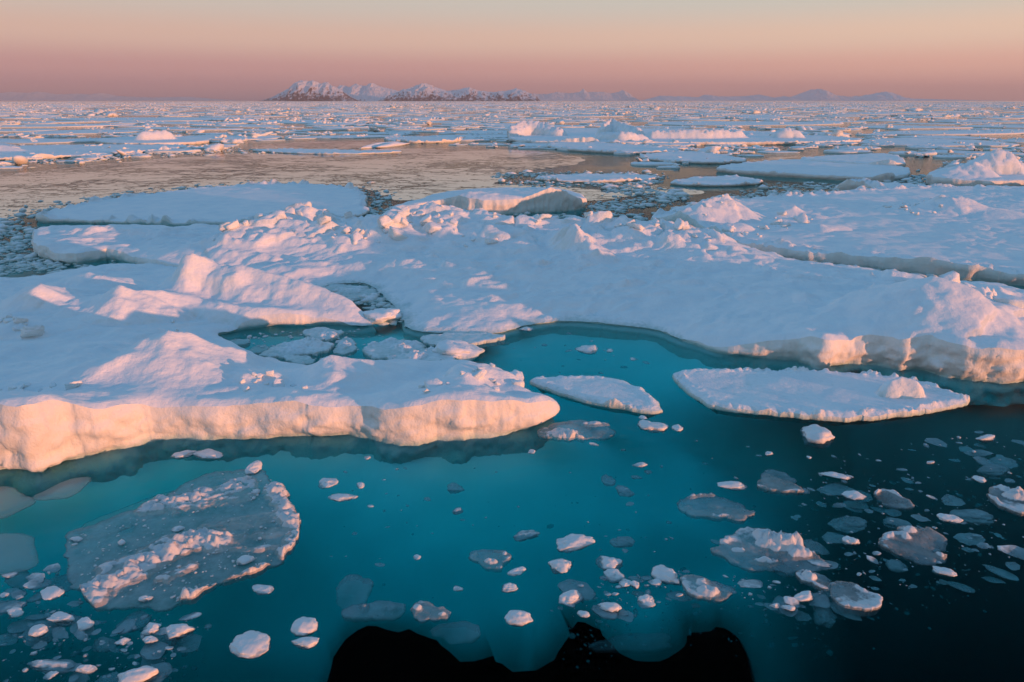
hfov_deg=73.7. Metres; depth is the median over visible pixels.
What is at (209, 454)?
ice chunk
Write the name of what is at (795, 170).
ice floe
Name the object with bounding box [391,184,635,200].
thin ice sheet
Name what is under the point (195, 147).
ice floe
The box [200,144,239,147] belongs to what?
ice floe
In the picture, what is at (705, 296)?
ice floe
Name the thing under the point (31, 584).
ice crumb
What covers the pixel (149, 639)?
ice chunk
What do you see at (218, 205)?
ice floe
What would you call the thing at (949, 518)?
ice chunk
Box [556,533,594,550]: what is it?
ice chunk
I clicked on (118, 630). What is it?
ice crumb
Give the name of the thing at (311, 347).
ice plate
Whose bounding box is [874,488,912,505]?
ice plate
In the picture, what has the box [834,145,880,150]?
ice floe
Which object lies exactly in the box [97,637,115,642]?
ice crumb
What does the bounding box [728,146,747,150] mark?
ice floe
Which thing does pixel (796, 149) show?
ice floe
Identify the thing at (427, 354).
ice plate
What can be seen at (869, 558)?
ice crumb
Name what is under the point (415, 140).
ice floe
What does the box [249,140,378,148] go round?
thin ice sheet
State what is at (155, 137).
ice floe
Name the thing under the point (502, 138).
ice floe
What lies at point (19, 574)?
ice crumb
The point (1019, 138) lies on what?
ice floe
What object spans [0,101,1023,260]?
water
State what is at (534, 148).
ice floe
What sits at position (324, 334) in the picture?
ice plate
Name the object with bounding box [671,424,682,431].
ice chunk
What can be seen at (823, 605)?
ice crumb
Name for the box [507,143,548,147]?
ice floe
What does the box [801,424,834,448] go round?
ice chunk
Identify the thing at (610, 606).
ice chunk
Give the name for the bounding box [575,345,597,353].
ice chunk
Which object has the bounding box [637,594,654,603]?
ice chunk
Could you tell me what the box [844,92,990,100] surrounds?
mountain
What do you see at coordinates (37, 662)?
ice crumb
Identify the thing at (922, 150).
ice floe
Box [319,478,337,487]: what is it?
ice chunk
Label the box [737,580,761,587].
ice crumb
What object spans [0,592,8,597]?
ice crumb
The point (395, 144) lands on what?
ice block
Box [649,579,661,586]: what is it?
ice crumb
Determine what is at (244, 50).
sky
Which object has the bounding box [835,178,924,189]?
ice floe
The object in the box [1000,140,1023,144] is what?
ice floe
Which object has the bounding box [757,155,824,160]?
thin ice sheet
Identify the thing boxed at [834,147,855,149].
ice floe
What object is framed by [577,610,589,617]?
ice chunk
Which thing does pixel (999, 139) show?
ice floe
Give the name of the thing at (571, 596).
ice chunk
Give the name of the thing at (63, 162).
ice floe
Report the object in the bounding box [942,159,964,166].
ice floe
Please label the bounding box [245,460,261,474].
ice chunk
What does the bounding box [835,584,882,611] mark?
ice plate
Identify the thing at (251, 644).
ice chunk
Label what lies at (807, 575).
ice plate
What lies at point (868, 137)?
ice floe
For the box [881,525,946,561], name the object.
ice plate
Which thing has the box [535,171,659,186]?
ice floe
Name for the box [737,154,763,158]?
ice floe
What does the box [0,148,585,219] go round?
thin ice sheet
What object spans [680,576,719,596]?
ice plate
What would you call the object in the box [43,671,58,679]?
ice crumb
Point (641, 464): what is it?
ice chunk
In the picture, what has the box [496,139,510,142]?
ice floe
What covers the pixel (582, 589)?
ice crumb
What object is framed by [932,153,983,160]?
ice floe
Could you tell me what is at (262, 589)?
ice chunk
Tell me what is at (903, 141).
ice floe
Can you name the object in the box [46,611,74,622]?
ice chunk
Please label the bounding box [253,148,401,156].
ice floe
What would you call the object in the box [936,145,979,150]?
ice floe
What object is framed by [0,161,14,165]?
ice floe
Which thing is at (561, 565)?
ice chunk
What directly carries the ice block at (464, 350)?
on the water
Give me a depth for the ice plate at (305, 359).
27.79 m
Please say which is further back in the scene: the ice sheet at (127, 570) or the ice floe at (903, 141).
the ice floe at (903, 141)
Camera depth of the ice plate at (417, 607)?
14.15 m
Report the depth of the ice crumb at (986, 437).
21.35 m
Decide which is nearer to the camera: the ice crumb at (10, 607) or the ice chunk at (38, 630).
the ice chunk at (38, 630)
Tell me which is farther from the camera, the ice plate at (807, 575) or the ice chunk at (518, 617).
the ice plate at (807, 575)
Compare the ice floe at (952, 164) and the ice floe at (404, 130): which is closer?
the ice floe at (952, 164)
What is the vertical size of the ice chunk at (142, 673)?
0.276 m
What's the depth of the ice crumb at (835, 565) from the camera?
15.65 m
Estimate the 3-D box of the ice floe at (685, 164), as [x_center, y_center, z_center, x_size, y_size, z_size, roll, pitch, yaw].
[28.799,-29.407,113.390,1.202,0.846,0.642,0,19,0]
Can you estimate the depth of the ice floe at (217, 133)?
213.94 m
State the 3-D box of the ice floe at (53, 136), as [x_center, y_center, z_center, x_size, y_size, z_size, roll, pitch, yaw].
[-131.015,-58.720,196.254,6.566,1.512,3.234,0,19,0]
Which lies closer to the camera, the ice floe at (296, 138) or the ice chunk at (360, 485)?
the ice chunk at (360, 485)
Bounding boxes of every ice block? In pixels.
[359,141,398,149]
[363,308,401,323]
[375,142,409,148]
[432,339,484,360]
[510,370,524,386]
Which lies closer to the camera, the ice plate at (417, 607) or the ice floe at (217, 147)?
the ice plate at (417, 607)
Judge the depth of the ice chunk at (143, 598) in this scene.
14.49 m
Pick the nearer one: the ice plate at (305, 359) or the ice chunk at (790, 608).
the ice chunk at (790, 608)
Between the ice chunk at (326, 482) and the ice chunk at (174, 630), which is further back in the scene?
the ice chunk at (326, 482)
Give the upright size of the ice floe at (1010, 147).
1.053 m
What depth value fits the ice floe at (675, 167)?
106.75 m
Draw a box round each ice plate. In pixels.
[231,338,249,347]
[249,344,268,354]
[259,336,333,361]
[284,355,314,364]
[303,327,343,343]
[323,284,376,302]
[333,336,356,356]
[362,337,425,359]
[385,346,460,360]
[413,600,445,615]
[420,332,504,347]
[477,549,509,567]
[539,420,606,438]
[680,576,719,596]
[690,493,728,516]
[716,526,817,571]
[757,478,801,493]
[796,569,827,588]
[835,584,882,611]
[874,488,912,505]
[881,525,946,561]
[988,484,1023,513]
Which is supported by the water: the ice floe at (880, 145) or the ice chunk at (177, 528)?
the ice floe at (880, 145)
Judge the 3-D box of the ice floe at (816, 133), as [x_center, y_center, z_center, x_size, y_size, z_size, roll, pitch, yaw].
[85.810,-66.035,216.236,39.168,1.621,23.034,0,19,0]
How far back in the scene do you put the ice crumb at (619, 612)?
14.20 m
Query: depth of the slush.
70.64 m
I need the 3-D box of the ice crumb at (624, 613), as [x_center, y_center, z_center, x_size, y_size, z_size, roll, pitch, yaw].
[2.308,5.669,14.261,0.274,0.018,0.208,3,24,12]
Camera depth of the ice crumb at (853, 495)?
18.25 m
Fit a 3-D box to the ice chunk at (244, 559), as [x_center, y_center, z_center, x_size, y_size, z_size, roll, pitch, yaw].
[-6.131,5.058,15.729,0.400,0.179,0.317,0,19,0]
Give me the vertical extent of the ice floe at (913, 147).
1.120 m
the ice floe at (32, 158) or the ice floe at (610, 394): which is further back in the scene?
the ice floe at (32, 158)
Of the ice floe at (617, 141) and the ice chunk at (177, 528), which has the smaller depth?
the ice chunk at (177, 528)
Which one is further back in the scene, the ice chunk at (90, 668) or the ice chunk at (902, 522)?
the ice chunk at (902, 522)
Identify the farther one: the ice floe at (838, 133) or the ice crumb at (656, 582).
the ice floe at (838, 133)
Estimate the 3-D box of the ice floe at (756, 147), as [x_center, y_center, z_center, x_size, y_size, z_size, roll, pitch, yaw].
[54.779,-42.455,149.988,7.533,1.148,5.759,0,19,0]
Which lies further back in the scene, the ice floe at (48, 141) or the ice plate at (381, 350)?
the ice floe at (48, 141)
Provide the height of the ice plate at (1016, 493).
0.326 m
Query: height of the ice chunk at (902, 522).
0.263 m
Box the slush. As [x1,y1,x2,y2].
[0,146,937,327]
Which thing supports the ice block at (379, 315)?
on the water
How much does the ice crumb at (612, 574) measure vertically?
0.171 m
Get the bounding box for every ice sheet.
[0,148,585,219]
[0,486,35,518]
[0,533,38,574]
[33,477,90,500]
[63,469,300,609]
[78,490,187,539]
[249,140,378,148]
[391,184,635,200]
[624,184,703,194]
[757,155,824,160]
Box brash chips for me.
[2,329,1023,677]
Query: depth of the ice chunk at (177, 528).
16.85 m
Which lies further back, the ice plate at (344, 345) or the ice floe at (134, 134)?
the ice floe at (134, 134)
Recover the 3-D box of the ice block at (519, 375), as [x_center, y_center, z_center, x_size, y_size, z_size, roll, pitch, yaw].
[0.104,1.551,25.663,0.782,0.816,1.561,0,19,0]
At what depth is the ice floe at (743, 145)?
152.95 m
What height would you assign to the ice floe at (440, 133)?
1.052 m
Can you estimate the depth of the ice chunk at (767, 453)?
20.46 m
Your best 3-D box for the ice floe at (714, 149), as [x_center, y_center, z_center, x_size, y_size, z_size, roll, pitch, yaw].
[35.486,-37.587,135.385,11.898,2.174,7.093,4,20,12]
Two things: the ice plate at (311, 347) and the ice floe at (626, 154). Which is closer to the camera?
the ice plate at (311, 347)
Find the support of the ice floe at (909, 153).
on the water
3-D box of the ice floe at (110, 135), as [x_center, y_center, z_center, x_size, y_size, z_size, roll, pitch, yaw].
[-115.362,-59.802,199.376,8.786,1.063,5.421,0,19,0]
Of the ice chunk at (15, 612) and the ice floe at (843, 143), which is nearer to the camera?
the ice chunk at (15, 612)
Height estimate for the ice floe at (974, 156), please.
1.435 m
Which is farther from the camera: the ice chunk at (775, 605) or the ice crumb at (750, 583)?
the ice crumb at (750, 583)
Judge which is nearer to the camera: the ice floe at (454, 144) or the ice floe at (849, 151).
the ice floe at (849, 151)
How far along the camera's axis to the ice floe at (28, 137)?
190.54 m
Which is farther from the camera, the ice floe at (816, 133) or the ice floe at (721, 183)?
the ice floe at (816, 133)
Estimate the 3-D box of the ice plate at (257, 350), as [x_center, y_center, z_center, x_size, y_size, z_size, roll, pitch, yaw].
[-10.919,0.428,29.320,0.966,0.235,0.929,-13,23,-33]
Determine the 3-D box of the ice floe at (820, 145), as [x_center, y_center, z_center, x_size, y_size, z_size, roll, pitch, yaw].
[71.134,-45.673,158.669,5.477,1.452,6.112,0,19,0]
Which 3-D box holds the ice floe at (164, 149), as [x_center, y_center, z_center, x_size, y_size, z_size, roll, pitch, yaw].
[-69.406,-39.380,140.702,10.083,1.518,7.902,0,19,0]
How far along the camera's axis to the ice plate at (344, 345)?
29.05 m
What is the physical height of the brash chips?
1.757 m
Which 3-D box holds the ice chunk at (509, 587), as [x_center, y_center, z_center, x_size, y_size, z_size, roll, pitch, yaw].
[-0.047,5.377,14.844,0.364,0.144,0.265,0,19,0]
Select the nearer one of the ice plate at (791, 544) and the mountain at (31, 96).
the ice plate at (791, 544)
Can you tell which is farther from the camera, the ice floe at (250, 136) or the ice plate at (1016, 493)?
the ice floe at (250, 136)
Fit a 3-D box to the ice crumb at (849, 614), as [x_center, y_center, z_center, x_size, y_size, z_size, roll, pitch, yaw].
[7.067,5.748,14.510,0.715,0.088,0.338,17,27,32]
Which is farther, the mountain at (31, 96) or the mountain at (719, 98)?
the mountain at (31, 96)
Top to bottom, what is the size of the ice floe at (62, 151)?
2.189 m
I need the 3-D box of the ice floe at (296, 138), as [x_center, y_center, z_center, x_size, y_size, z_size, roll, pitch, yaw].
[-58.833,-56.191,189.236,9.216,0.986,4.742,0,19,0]
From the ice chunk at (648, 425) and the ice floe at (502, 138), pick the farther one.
the ice floe at (502, 138)
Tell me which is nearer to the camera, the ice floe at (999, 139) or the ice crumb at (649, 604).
the ice crumb at (649, 604)
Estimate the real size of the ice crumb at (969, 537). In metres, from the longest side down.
0.685 x 0.472 x 0.056 m
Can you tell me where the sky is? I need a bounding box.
[0,0,1023,100]
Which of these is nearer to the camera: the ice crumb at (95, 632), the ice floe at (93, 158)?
the ice crumb at (95, 632)
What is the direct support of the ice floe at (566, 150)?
on the water
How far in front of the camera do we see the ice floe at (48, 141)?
173.97 m
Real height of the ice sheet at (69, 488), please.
0.108 m
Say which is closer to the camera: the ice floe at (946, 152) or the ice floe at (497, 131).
the ice floe at (946, 152)
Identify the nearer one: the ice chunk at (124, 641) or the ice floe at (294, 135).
the ice chunk at (124, 641)
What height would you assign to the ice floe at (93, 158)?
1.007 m
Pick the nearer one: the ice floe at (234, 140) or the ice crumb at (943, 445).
the ice crumb at (943, 445)
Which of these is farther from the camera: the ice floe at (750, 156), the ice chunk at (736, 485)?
the ice floe at (750, 156)
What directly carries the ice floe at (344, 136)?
on the water
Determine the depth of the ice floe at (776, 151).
138.37 m
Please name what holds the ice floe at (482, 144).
on the water
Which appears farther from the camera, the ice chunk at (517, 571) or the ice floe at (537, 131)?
the ice floe at (537, 131)
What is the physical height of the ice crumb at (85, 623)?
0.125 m
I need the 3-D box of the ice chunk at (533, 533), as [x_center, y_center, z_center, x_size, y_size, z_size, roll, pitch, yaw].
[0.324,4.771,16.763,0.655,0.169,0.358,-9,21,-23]
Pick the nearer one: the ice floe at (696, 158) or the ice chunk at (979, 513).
the ice chunk at (979, 513)
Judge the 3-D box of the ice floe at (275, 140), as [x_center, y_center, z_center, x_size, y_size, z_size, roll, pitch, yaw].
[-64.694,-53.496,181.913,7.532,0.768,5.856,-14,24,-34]
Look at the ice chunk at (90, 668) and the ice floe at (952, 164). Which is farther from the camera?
the ice floe at (952, 164)
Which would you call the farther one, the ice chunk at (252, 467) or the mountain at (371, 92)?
the mountain at (371, 92)
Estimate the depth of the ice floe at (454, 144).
162.03 m
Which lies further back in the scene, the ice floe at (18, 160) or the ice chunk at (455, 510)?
the ice floe at (18, 160)
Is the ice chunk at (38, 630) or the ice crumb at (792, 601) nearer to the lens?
the ice chunk at (38, 630)
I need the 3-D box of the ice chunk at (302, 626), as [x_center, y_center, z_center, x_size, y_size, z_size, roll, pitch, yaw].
[-4.175,5.758,13.734,0.546,0.269,0.491,0,19,0]
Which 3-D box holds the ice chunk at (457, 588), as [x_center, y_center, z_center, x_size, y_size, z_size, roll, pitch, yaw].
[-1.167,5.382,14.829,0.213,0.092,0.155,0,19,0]
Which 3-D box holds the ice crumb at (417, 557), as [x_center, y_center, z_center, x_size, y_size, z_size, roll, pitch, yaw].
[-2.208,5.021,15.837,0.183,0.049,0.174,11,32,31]
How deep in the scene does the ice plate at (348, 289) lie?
37.82 m
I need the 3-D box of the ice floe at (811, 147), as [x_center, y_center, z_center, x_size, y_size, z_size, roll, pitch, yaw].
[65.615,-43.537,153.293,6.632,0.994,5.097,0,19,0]
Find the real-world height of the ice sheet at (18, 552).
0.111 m
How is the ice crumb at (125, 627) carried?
on the water
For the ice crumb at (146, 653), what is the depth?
13.19 m
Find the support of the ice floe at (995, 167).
on the water
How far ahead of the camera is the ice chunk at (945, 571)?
15.30 m
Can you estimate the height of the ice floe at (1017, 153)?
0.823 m
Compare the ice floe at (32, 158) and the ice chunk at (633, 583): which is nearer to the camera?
the ice chunk at (633, 583)
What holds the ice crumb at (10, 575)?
on the water
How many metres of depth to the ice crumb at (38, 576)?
15.18 m
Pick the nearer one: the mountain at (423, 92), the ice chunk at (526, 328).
the ice chunk at (526, 328)
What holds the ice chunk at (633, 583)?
on the water
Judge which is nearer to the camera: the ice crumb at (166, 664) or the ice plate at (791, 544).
the ice crumb at (166, 664)
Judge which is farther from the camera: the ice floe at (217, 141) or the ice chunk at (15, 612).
the ice floe at (217, 141)
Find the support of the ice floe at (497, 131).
on the water
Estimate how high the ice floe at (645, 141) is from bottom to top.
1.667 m
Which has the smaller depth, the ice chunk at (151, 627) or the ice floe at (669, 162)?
the ice chunk at (151, 627)
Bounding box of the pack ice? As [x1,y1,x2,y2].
[0,101,1023,138]
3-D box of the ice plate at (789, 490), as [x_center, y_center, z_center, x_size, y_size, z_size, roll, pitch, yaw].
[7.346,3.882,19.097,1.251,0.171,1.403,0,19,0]
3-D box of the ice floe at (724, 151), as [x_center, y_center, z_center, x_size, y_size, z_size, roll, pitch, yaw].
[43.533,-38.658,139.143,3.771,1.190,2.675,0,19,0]
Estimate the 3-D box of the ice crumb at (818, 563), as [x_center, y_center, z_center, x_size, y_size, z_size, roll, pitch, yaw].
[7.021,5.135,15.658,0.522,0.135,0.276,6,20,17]
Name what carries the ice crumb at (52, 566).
on the water
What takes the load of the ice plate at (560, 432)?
on the water
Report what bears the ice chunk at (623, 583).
on the water
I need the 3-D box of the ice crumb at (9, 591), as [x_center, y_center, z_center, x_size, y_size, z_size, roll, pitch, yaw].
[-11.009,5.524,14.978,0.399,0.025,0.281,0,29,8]
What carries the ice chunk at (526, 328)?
on the water
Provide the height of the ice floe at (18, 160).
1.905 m
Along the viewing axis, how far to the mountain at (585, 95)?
34803.61 m
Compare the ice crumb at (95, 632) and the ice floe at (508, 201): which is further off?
the ice floe at (508, 201)
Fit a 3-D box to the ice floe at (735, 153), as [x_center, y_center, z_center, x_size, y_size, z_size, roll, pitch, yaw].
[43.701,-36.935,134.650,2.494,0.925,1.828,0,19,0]
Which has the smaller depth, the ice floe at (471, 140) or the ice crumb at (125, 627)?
the ice crumb at (125, 627)
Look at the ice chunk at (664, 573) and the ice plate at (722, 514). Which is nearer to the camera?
the ice chunk at (664, 573)
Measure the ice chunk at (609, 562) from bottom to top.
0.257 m
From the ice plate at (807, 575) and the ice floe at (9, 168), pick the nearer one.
the ice plate at (807, 575)
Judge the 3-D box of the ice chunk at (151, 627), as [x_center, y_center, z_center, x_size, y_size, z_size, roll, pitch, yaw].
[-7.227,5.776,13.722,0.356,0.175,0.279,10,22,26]
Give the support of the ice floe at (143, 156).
on the water
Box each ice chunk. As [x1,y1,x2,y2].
[7,607,23,616]
[28,624,48,636]
[33,659,74,671]
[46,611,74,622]
[70,536,82,541]
[75,664,97,672]
[114,637,130,644]
[117,665,158,681]
[138,595,152,601]
[142,636,157,642]
[145,622,160,632]
[165,623,194,638]
[171,450,195,458]
[171,526,184,531]
[193,449,222,458]
[229,630,270,657]
[236,555,254,564]
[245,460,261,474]
[252,584,273,593]
[290,617,317,635]
[291,637,318,649]
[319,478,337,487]
[328,493,357,500]
[357,482,363,488]
[452,507,460,514]
[453,586,462,590]
[502,583,517,592]
[504,610,532,625]
[507,566,525,575]
[514,530,539,540]
[519,327,532,330]
[548,558,572,572]
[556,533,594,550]
[559,590,581,604]
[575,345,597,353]
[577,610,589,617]
[597,602,621,611]
[600,556,621,570]
[619,580,629,586]
[629,580,638,588]
[634,462,647,466]
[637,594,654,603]
[638,420,667,430]
[651,564,680,585]
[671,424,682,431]
[717,481,746,490]
[765,451,772,455]
[769,603,779,607]
[780,605,795,611]
[794,591,812,601]
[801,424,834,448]
[818,471,850,479]
[842,536,859,544]
[883,517,911,525]
[932,566,957,576]
[937,513,962,523]
[949,509,992,523]
[971,475,985,482]
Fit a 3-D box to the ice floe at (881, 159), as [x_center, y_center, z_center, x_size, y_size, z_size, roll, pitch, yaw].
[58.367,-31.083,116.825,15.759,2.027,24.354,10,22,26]
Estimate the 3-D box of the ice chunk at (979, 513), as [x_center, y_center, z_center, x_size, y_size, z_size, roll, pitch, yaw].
[11.889,4.541,17.693,1.042,0.235,0.575,0,19,0]
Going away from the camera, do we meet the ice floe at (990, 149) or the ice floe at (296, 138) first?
the ice floe at (990, 149)
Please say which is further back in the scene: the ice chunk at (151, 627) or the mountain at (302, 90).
the mountain at (302, 90)
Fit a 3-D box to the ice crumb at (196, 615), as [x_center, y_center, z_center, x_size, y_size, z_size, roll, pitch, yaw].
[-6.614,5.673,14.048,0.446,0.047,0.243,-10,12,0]
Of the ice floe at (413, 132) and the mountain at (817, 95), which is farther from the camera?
the mountain at (817, 95)
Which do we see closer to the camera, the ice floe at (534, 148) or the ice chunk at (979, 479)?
the ice chunk at (979, 479)
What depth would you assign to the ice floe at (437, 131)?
226.51 m
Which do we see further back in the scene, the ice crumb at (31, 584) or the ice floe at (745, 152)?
the ice floe at (745, 152)
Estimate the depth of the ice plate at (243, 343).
29.98 m
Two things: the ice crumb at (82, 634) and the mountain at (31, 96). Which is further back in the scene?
the mountain at (31, 96)
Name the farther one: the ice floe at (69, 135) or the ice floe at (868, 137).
the ice floe at (69, 135)
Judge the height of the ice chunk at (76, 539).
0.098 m
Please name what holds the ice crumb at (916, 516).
on the water
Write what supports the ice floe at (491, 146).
on the water
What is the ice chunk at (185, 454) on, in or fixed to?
on the water
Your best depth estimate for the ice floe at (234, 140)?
169.06 m
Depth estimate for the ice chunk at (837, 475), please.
19.22 m
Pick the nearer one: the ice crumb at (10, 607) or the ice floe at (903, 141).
the ice crumb at (10, 607)
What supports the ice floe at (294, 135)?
on the water
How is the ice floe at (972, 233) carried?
on the water
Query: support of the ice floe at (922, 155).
on the water
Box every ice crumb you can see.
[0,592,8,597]
[0,602,25,610]
[1,572,16,577]
[5,588,18,597]
[8,571,28,585]
[23,579,39,589]
[25,573,44,582]
[32,660,44,665]
[40,586,64,599]
[42,563,59,570]
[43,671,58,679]
[69,663,83,670]
[77,617,93,630]
[77,629,87,639]
[91,629,100,634]
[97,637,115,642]
[112,628,124,633]
[116,623,129,634]
[140,645,163,659]
[141,629,150,634]
[145,662,167,681]
[182,612,201,619]
[413,554,420,559]
[561,585,587,594]
[603,568,624,580]
[616,611,631,621]
[620,610,628,615]
[637,600,655,608]
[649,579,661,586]
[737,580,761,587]
[784,596,798,607]
[806,559,829,568]
[815,561,837,569]
[818,598,829,607]
[833,608,861,620]
[842,490,866,499]
[866,555,873,561]
[911,514,923,519]
[926,438,946,447]
[956,533,985,542]
[975,434,994,441]
[997,545,1023,553]
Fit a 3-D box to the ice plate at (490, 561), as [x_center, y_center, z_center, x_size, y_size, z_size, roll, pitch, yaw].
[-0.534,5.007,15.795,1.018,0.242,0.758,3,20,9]
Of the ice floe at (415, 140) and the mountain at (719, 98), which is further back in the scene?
the mountain at (719, 98)
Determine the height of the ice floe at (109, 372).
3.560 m
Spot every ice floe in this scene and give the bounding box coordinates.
[0,137,101,144]
[0,144,187,161]
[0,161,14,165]
[0,165,22,170]
[0,253,559,496]
[9,157,42,161]
[12,155,27,165]
[19,134,44,138]
[31,200,1023,406]
[35,179,369,227]
[43,134,77,137]
[45,134,68,137]
[49,151,112,157]
[56,160,77,164]
[77,159,92,163]
[81,155,105,161]
[95,130,211,145]
[101,134,132,137]
[116,150,144,156]
[120,133,137,135]
[132,154,151,159]
[144,146,200,154]
[173,131,282,141]
[185,145,206,150]
[192,132,257,135]
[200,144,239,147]
[204,143,223,153]
[210,138,228,143]
[219,138,243,144]
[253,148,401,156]
[256,139,284,141]
[274,130,313,134]
[284,136,316,140]
[288,133,309,136]
[306,134,391,139]
[307,131,335,135]
[327,131,370,134]
[366,130,420,134]
[368,126,378,131]
[384,130,425,131]
[384,135,461,145]
[393,187,586,217]
[424,130,444,133]
[426,133,507,138]
[438,132,455,134]
[439,129,506,134]
[448,143,468,146]
[460,138,489,142]
[468,142,508,146]
[486,145,497,148]
[493,135,520,140]
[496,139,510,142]
[507,118,861,147]
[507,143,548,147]
[510,144,524,148]
[518,146,544,150]
[530,375,662,418]
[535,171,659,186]
[547,141,680,156]
[557,143,688,152]
[610,139,639,144]
[613,150,635,156]
[630,159,676,167]
[636,157,649,161]
[639,150,746,166]
[643,139,700,147]
[651,183,1023,288]
[656,164,679,170]
[670,174,762,190]
[672,366,969,425]
[682,162,688,166]
[692,146,720,153]
[706,144,739,146]
[716,159,910,184]
[719,148,733,153]
[720,143,747,146]
[727,151,739,156]
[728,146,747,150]
[737,149,754,154]
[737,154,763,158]
[741,129,851,134]
[747,145,779,150]
[757,149,799,154]
[788,147,803,151]
[791,145,818,149]
[801,153,905,166]
[802,129,867,140]
[807,141,832,148]
[820,140,859,145]
[823,148,873,154]
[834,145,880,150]
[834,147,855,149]
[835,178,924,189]
[855,132,896,137]
[859,137,1020,147]
[861,141,894,148]
[864,135,886,138]
[888,151,936,156]
[894,135,998,139]
[905,144,946,150]
[914,153,929,158]
[918,149,934,151]
[926,149,1023,185]
[928,150,986,154]
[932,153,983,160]
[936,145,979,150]
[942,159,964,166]
[942,162,958,167]
[971,154,979,159]
[983,148,1001,151]
[985,151,1023,155]
[988,138,1011,141]
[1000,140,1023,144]
[1002,145,1023,150]
[1008,137,1023,140]
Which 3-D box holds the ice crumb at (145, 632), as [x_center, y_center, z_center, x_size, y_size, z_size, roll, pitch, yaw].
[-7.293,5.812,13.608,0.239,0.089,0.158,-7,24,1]
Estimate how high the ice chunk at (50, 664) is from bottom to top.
0.175 m
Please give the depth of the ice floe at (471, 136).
197.59 m
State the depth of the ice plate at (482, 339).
30.10 m
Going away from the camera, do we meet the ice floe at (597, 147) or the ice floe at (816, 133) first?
the ice floe at (597, 147)
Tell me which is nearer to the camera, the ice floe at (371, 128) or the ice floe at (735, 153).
the ice floe at (735, 153)
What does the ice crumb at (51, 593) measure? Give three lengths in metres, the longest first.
0.495 x 0.437 x 0.164 m
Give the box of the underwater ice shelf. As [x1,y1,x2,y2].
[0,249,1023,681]
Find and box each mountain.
[0,92,241,100]
[261,80,359,100]
[337,83,396,100]
[379,83,539,100]
[534,89,639,100]
[640,95,776,100]
[775,89,859,100]
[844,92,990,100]
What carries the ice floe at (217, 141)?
on the water
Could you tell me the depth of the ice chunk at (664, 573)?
15.15 m
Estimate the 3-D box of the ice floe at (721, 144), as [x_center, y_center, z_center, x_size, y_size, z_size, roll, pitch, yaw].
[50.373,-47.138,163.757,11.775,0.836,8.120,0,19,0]
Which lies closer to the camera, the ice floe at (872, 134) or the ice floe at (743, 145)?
the ice floe at (743, 145)
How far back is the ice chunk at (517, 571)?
15.30 m
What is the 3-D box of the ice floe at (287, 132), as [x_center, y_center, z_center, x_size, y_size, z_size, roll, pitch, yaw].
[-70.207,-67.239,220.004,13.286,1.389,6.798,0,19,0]
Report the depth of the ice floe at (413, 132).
216.22 m
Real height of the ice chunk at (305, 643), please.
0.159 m
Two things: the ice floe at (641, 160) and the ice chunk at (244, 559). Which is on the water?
the ice floe at (641, 160)
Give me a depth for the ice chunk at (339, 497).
18.19 m
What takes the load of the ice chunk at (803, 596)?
on the water
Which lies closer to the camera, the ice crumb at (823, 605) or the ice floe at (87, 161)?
the ice crumb at (823, 605)
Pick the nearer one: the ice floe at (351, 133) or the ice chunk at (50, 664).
the ice chunk at (50, 664)
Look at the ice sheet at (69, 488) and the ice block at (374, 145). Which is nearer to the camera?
the ice sheet at (69, 488)
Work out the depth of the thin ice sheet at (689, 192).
80.35 m
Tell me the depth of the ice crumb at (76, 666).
12.86 m
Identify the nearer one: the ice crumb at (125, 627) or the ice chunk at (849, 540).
the ice crumb at (125, 627)
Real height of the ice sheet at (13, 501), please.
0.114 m
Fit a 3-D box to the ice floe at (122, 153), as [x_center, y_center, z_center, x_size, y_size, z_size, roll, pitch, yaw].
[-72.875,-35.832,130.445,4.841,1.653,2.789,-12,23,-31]
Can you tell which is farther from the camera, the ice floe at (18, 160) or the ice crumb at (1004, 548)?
the ice floe at (18, 160)
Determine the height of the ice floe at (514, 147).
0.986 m
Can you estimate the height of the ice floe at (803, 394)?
1.269 m
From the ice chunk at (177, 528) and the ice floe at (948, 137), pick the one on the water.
the ice floe at (948, 137)
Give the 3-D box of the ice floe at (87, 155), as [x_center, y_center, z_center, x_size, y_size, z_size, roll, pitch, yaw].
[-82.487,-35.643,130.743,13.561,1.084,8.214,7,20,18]

